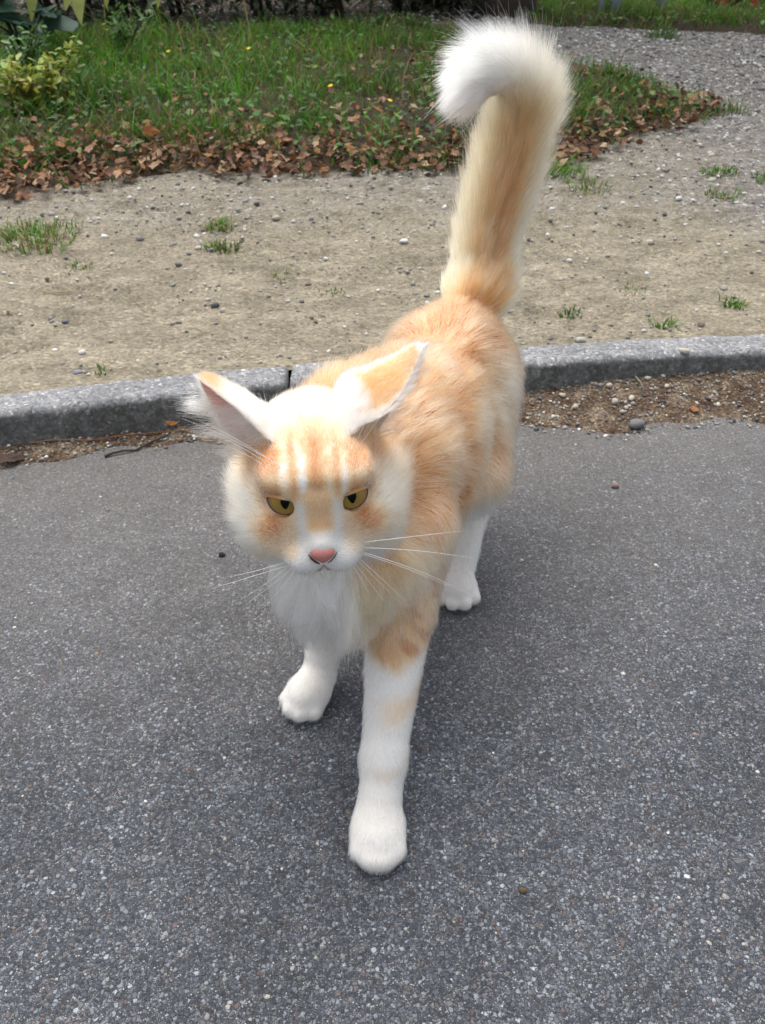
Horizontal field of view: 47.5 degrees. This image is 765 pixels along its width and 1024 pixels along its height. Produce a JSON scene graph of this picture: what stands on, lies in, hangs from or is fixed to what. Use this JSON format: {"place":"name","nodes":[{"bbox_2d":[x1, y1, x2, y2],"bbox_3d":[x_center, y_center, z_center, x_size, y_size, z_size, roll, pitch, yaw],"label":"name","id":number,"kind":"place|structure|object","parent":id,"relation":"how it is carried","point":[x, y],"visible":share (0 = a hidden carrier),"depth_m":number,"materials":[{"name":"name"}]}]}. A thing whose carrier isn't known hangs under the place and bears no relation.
{"place":"outdoors","nodes":[
{"label":"outdoors","id":0,"kind":"place"},
{"bbox_2d":[0,417,764,1023],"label":"road","id":1,"kind":"structure","parent":0,"point":[428,899],"depth_m":0.79,"materials":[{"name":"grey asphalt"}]},
{"bbox_2d":[104,432,170,457],"bbox_3d":[-0.339,-0.092,1.211,0.098,0.009,0.010,-21,42,-25],"label":"twig","id":2,"kind":"object","parent":1,"relation":"on","point":[125,450],"visible":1,"depth_m":1.21,"materials":[{"name":"brown wood"}]},
{"bbox_2d":[165,4,588,875],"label":"cat","id":3,"kind":"object","parent":1,"relation":"on","point":[367,492],"visible":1,"depth_m":0.72},
{"bbox_2d":[0,334,764,445],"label":"kerb","id":4,"kind":"structure","parent":1,"relation":"on","point":[104,409],"depth_m":1.25,"materials":[{"name":"concrete"}]},
{"bbox_2d":[680,348,689,353],"bbox_3d":[0.460,-0.245,1.321,0.015,0.009,0.011,10,38,14],"label":"stone","id":5,"kind":"object","parent":4,"relation":"on","point":[684,350],"visible":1,"depth_m":1.32,"materials":[{"name":"beige stone"}]},
{"bbox_2d":[0,369,764,468],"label":"gutter","id":6,"kind":"object","parent":1,"relation":"on","point":[642,406],"visible":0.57,"depth_m":1.29,"materials":[{"name":"brown soil"}]},
{"bbox_2d":[0,453,24,462],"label":"fallen leaf","id":7,"kind":"object","parent":6,"relation":"on","point":[11,457],"visible":1,"depth_m":1.18,"materials":[{"name":"brown plant"}]},
{"bbox_2d":[30,439,91,443],"bbox_3d":[-0.445,-0.100,1.213,0.091,0.006,0.003,-5,37,-6],"label":"straw","id":8,"kind":"object","parent":6,"relation":"on","point":[59,439],"visible":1,"depth_m":1.21,"materials":[{"name":"brown plant"}]},
{"bbox_2d":[82,430,185,441],"bbox_3d":[-0.350,-0.109,1.227,0.144,0.004,0.004,-8,38,-10],"label":"straw","id":9,"kind":"object","parent":6,"relation":"on","point":[129,434],"visible":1,"depth_m":1.22,"materials":[{"name":"brown plant"}]},
{"bbox_2d":[165,420,179,425],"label":"fallen leaf","id":10,"kind":"object","parent":6,"relation":"on","point":[171,423],"visible":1,"depth_m":1.24,"materials":[{"name":"orange plant"}]},
{"bbox_2d":[0,368,764,469],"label":"gutter grit","id":11,"kind":"object","parent":6,"relation":"on","point":[600,385],"visible":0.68,"depth_m":1.28,"materials":[{"name":"soil"}]},
{"bbox_2d":[635,376,643,391],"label":"twig","id":12,"kind":"object","parent":11,"relation":"on","point":[636,377],"visible":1,"depth_m":1.31,"materials":[{"name":"wood"}]},
{"bbox_2d":[612,398,618,404],"bbox_3d":[0.345,-0.165,1.290,0.010,0.009,0.014,10,38,12],"label":"stone","id":13,"kind":"object","parent":6,"relation":"on","point":[615,401],"visible":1,"depth_m":1.29,"materials":[{"name":"beige stone"}]},
{"bbox_2d":[628,395,634,400],"bbox_3d":[0.372,-0.170,1.297,0.009,0.008,0.013,17,40,21],"label":"stone","id":14,"kind":"object","parent":6,"relation":"on","point":[631,398],"visible":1,"depth_m":1.29,"materials":[{"name":"beige stone"}]},
{"bbox_2d":[628,419,644,428],"bbox_3d":[0.367,-0.127,1.256,0.024,0.013,0.020,0,37,0],"label":"stone","id":15,"kind":"object","parent":6,"relation":"on","point":[636,423],"visible":1,"depth_m":1.25,"materials":[{"name":"grey stone"}]},
{"bbox_2d":[690,405,698,410],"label":"fallen leaf","id":16,"kind":"object","parent":6,"relation":"on","point":[694,408],"visible":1,"depth_m":1.28,"materials":[{"name":"orange plant"}]},
{"bbox_2d":[518,887,526,893],"bbox_3d":[0.112,0.302,0.693,0.007,0.005,0.005,0,37,0],"label":"stone","id":17,"kind":"object","parent":1,"relation":"on","point":[522,890],"visible":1,"depth_m":0.69,"materials":[{"name":"beige stone"}]},
{"bbox_2d":[0,22,764,394],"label":"path","id":18,"kind":"structure","parent":0,"point":[146,302],"depth_m":1.63,"materials":[{"name":"soil"}]},
{"bbox_2d":[14,190,20,200],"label":"fallen leaf","id":19,"kind":"object","parent":18,"relation":"on","point":[17,195],"visible":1,"depth_m":1.91,"materials":[{"name":"brown plant"}]},
{"bbox_2d":[19,189,35,199],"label":"fallen leaf","id":20,"kind":"object","parent":18,"relation":"on","point":[26,195],"visible":1,"depth_m":1.91,"materials":[{"name":"brown plant"}]},
{"bbox_2d":[36,178,43,184],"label":"fallen leaf","id":21,"kind":"object","parent":18,"relation":"on","point":[40,181],"visible":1,"depth_m":1.93,"materials":[{"name":"brown plant"}]},
{"bbox_2d":[0,214,84,253],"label":"grass tuft","id":22,"kind":"object","parent":18,"relation":"on","point":[29,228],"visible":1,"depth_m":1.74,"materials":[{"name":"green plant"}]},
{"bbox_2d":[41,291,74,292],"bbox_3d":[-0.572,-0.387,1.534,0.056,0.010,0.014,-11,38,-14],"label":"straw","id":23,"kind":"object","parent":18,"relation":"on","point":[57,291],"visible":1,"depth_m":1.53,"materials":[{"name":"beige plant"}]},
{"bbox_2d":[55,183,61,190],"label":"fallen leaf","id":24,"kind":"object","parent":18,"relation":"on","point":[58,186],"visible":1,"depth_m":1.94,"materials":[{"name":"beige plant"}]},
{"bbox_2d":[73,369,81,374],"bbox_3d":[-0.455,-0.209,1.296,0.014,0.007,0.013,-20,41,-24],"label":"stone","id":25,"kind":"object","parent":18,"relation":"on","point":[78,371],"visible":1,"depth_m":1.29,"materials":[{"name":"grey stone"}]},
{"bbox_2d":[69,260,91,270],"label":"grass tuft","id":26,"kind":"object","parent":18,"relation":"on","point":[75,265],"visible":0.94,"depth_m":1.64,"materials":[{"name":"green plant"}]},
{"bbox_2d":[93,362,112,374],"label":"grass tuft","id":27,"kind":"object","parent":18,"relation":"on","point":[99,367],"visible":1,"depth_m":1.29,"materials":[{"name":"green plant"}]},
{"bbox_2d":[127,177,136,180],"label":"fallen leaf","id":28,"kind":"object","parent":18,"relation":"on","point":[131,179],"visible":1,"depth_m":2.03,"materials":[{"name":"brown plant"}]},
{"bbox_2d":[195,237,242,253],"bbox_3d":[-0.315,-0.514,1.698,0.089,0.031,0.090,0,37,0],"label":"grass tuft","id":29,"kind":"object","parent":18,"relation":"on","point":[220,247],"visible":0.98,"depth_m":1.70,"materials":[{"name":"green plant"}]},
{"bbox_2d":[201,212,239,233],"bbox_3d":[-0.333,-0.589,1.793,0.093,0.040,0.098,0,37,0],"label":"grass tuft","id":30,"kind":"object","parent":18,"relation":"on","point":[219,221],"visible":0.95,"depth_m":1.80,"materials":[{"name":"green plant"}]},
{"bbox_2d":[242,168,251,175],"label":"fallen leaf","id":31,"kind":"object","parent":18,"relation":"on","point":[247,171],"visible":1,"depth_m":2.02,"materials":[{"name":"brown plant"}]},
{"bbox_2d":[271,164,278,175],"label":"fallen leaf","id":32,"kind":"object","parent":18,"relation":"on","point":[276,172],"visible":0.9,"depth_m":2.06,"materials":[{"name":"brown plant"}]},
{"bbox_2d":[272,267,293,281],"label":"grass tuft","id":33,"kind":"object","parent":18,"relation":"on","point":[274,275],"visible":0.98,"depth_m":1.60,"materials":[{"name":"green plant"}]},
{"bbox_2d":[319,171,327,177],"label":"fallen leaf","id":34,"kind":"object","parent":18,"relation":"on","point":[324,174],"visible":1,"depth_m":2.06,"materials":[{"name":"brown plant"}]},
{"bbox_2d":[317,286,345,296],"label":"grass tuft","id":35,"kind":"object","parent":18,"relation":"on","point":[332,292],"visible":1,"depth_m":1.53,"materials":[{"name":"green plant"}]},
{"bbox_2d":[344,159,351,170],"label":"fallen leaf","id":36,"kind":"object","parent":18,"relation":"on","point":[347,166],"visible":1,"depth_m":2.04,"materials":[{"name":"brown plant"}]},
{"bbox_2d":[371,165,377,172],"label":"fallen leaf","id":37,"kind":"object","parent":18,"relation":"on","point":[375,169],"visible":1,"depth_m":2.06,"materials":[{"name":"brown plant"}]},
{"bbox_2d":[400,239,407,242],"bbox_3d":[0.042,-0.536,1.718,0.017,0.008,0.013,0,37,0],"label":"stone","id":38,"kind":"object","parent":18,"relation":"on","point":[403,240],"visible":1,"depth_m":1.71,"materials":[{"name":"white stone"}]},
{"bbox_2d":[558,158,568,165],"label":"fallen leaf","id":39,"kind":"object","parent":18,"relation":"on","point":[563,160],"visible":0.66,"depth_m":2.10,"materials":[{"name":"beige plant"}]},
{"bbox_2d":[558,303,582,318],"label":"grass tuft","id":40,"kind":"object","parent":18,"relation":"on","point":[568,314],"visible":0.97,"depth_m":1.46,"materials":[{"name":"green plant"}]},
{"bbox_2d":[575,337,585,342],"bbox_3d":[0.314,-0.272,1.375,0.017,0.009,0.012,0,37,0],"label":"stone","id":41,"kind":"object","parent":18,"relation":"on","point":[580,339],"visible":0.98,"depth_m":1.37,"materials":[{"name":"beige stone"}]},
{"bbox_2d":[562,173,616,194],"bbox_3d":[0.470,-0.744,1.977,0.144,0.046,0.149,0,37,0],"label":"grass tuft","id":42,"kind":"object","parent":18,"relation":"on","point":[582,186],"visible":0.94,"depth_m":1.99,"materials":[{"name":"green plant"}]},
{"bbox_2d":[619,281,646,293],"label":"grass tuft","id":43,"kind":"object","parent":18,"relation":"on","point":[627,287],"visible":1,"depth_m":1.54,"materials":[{"name":"green plant"}]},
{"bbox_2d":[648,313,680,329],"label":"grass tuft","id":44,"kind":"object","parent":18,"relation":"on","point":[668,325],"visible":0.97,"depth_m":1.42,"materials":[{"name":"green plant"}]},
{"bbox_2d":[698,162,740,178],"bbox_3d":[0.797,-0.808,2.059,0.110,0.028,0.099,0,37,0],"label":"grass tuft","id":45,"kind":"object","parent":18,"relation":"on","point":[728,170],"visible":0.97,"depth_m":2.06,"materials":[{"name":"green plant"}]},
{"bbox_2d":[703,183,744,201],"bbox_3d":[0.764,-0.707,1.933,0.106,0.026,0.116,0,37,0],"label":"grass tuft","id":46,"kind":"object","parent":18,"relation":"on","point":[721,195],"visible":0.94,"depth_m":1.94,"materials":[{"name":"green plant"}]},
{"bbox_2d":[718,292,751,310],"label":"grass tuft","id":47,"kind":"object","parent":18,"relation":"on","point":[735,306],"visible":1,"depth_m":1.49,"materials":[{"name":"green plant"}]},
{"bbox_2d":[751,166,764,183],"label":"grass tuft","id":48,"kind":"object","parent":18,"relation":"on","point":[759,176],"visible":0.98,"depth_m":2.01,"materials":[{"name":"green plant"}]},
{"bbox_2d":[0,0,764,200],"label":"lawn","id":49,"kind":"structure","parent":0,"point":[334,170],"depth_m":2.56,"materials":[{"name":"plant"}]},
{"bbox_2d":[0,181,9,186],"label":"fallen leaf","id":50,"kind":"object","parent":49,"relation":"on","point":[5,184],"visible":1,"depth_m":1.93,"materials":[{"name":"brown plant"}]},
{"bbox_2d":[1,185,8,193],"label":"fallen leaf","id":51,"kind":"object","parent":49,"relation":"on","point":[5,189],"visible":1,"depth_m":1.91,"materials":[{"name":"brown plant"}]},
{"bbox_2d":[15,176,24,185],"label":"fallen leaf","id":52,"kind":"object","parent":49,"relation":"on","point":[19,181],"visible":1,"depth_m":1.93,"materials":[{"name":"brown plant"}]},
{"bbox_2d":[0,10,54,74],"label":"weed plant","id":53,"kind":"object","parent":49,"relation":"on","point":[26,53],"visible":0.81,"depth_m":2.72,"materials":[{"name":"green plant"}]},
{"bbox_2d":[0,0,78,50],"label":"broadleaf plant","id":54,"kind":"object","parent":49,"relation":"on","point":[8,9],"visible":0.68,"depth_m":3.11,"materials":[{"name":"green plant"}]},
{"bbox_2d":[0,36,89,114],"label":"weed plant","id":55,"kind":"object","parent":49,"relation":"on","point":[22,86],"visible":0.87,"depth_m":2.47,"materials":[{"name":"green plant"}]},
{"bbox_2d":[48,179,54,186],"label":"fallen leaf","id":56,"kind":"object","parent":49,"relation":"on","point":[51,182],"visible":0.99,"depth_m":1.96,"materials":[{"name":"brown plant"}]},
{"bbox_2d":[1,0,234,32],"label":"shrub","id":57,"kind":"object","parent":49,"relation":"on","point":[173,5],"visible":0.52,"depth_m":3.90,"materials":[{"name":"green plant"}]},
{"bbox_2d":[26,0,160,25],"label":"leafy branch","id":58,"kind":"object","parent":57,"relation":"attached to","point":[78,7],"visible":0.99,"depth_m":2.95,"materials":[{"name":"green plant"}]},
{"bbox_2d":[103,0,155,55],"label":"weed plant","id":59,"kind":"object","parent":49,"relation":"on","point":[114,29],"visible":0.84,"depth_m":3.13,"materials":[{"name":"green plant"}]},
{"bbox_2d":[175,20,185,52],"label":"dry stalk","id":60,"kind":"object","parent":49,"relation":"on","point":[177,22],"visible":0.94,"depth_m":3.19,"materials":[{"name":"plant"}]},
{"bbox_2d":[196,157,207,163],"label":"fallen leaf","id":61,"kind":"object","parent":49,"relation":"on","point":[202,159],"visible":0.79,"depth_m":2.09,"materials":[{"name":"brown plant"}]},
{"bbox_2d":[228,158,235,168],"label":"fallen leaf","id":62,"kind":"object","parent":49,"relation":"on","point":[232,163],"visible":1,"depth_m":2.06,"materials":[{"name":"brown plant"}]},
{"bbox_2d":[243,0,253,52],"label":"dry stalk","id":63,"kind":"object","parent":49,"relation":"on","point":[245,10],"visible":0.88,"depth_m":3.12,"materials":[{"name":"plant"}]},
{"bbox_2d":[167,0,395,27],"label":"shrub","id":64,"kind":"object","parent":49,"relation":"on","point":[321,7],"visible":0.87,"depth_m":4.02,"materials":[{"name":"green plant"}]},
{"bbox_2d":[303,161,311,170],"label":"fallen leaf","id":65,"kind":"object","parent":49,"relation":"on","point":[308,166],"visible":1,"depth_m":2.03,"materials":[{"name":"brown plant"}]},
{"bbox_2d":[317,166,328,173],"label":"fallen leaf","id":66,"kind":"object","parent":49,"relation":"on","point":[322,169],"visible":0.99,"depth_m":2.06,"materials":[{"name":"brown plant"}]},
{"bbox_2d":[339,160,351,167],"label":"fallen leaf","id":67,"kind":"object","parent":49,"relation":"on","point":[342,163],"visible":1,"depth_m":2.05,"materials":[{"name":"brown plant"}]},
{"bbox_2d":[347,145,354,153],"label":"fallen leaf","id":68,"kind":"object","parent":49,"relation":"on","point":[350,148],"visible":1,"depth_m":2.13,"materials":[{"name":"brown plant"}]},
{"bbox_2d":[0,42,734,192],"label":"leaf litter","id":69,"kind":"object","parent":49,"relation":"on","point":[88,165],"visible":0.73,"depth_m":2.18,"materials":[{"name":"brown plant"}]},
{"bbox_2d":[142,125,159,136],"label":"fallen leaf","id":70,"kind":"object","parent":69,"relation":"on","point":[150,130],"visible":1,"depth_m":2.11,"materials":[{"name":"brown plant"}]},
{"bbox_2d":[431,148,438,156],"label":"fallen leaf","id":71,"kind":"object","parent":69,"relation":"on","point":[433,151],"visible":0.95,"depth_m":2.11,"materials":[{"name":"brown plant"}]},
{"bbox_2d":[435,159,445,169],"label":"fallen leaf","id":72,"kind":"object","parent":69,"relation":"on","point":[440,165],"visible":1,"depth_m":2.06,"materials":[{"name":"brown plant"}]},
{"bbox_2d":[351,0,486,14],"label":"shrub","id":73,"kind":"object","parent":49,"relation":"on","point":[444,6],"visible":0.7,"depth_m":4.25,"materials":[{"name":"green plant"}]},
{"bbox_2d":[477,0,536,18],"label":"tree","id":74,"kind":"object","parent":49,"relation":"on","point":[493,8],"visible":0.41,"depth_m":4.07,"materials":[{"name":"brown plant"}]},
{"bbox_2d":[545,149,594,178],"bbox_3d":[0.404,-0.833,2.087,0.231,0.059,0.231,0,37,0],"label":"grass tuft","id":75,"kind":"object","parent":49,"relation":"on","point":[552,173],"visible":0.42,"depth_m":2.07,"materials":[{"name":"green plant"}]},
{"bbox_2d":[597,0,666,11],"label":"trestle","id":76,"kind":"object","parent":49,"relation":"on","point":[601,3],"depth_m":4.09,"materials":[{"name":"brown wood"}]},
{"bbox_2d":[706,0,758,6],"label":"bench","id":77,"kind":"object","parent":49,"relation":"on","point":[753,1],"depth_m":4.22,"materials":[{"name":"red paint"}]},
{"bbox_2d":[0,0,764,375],"bbox_3d":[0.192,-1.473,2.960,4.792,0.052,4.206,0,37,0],"label":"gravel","id":78,"kind":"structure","parent":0,"point":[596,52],"depth_m":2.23,"materials":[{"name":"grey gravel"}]},
{"bbox_2d":[469,18,764,102],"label":"gravel drive","id":79,"kind":"structure","parent":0,"point":[720,86],"depth_m":3.23,"materials":[{"name":"gravel stone"}]},
{"bbox_2d":[637,23,684,40],"bbox_3d":[1.159,-1.976,3.586,0.220,0.066,0.230,-9,38,-11],"label":"grass tuft","id":80,"kind":"object","parent":79,"relation":"on","point":[663,34],"visible":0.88,"depth_m":3.58,"materials":[{"name":"green plant"}]}
]}

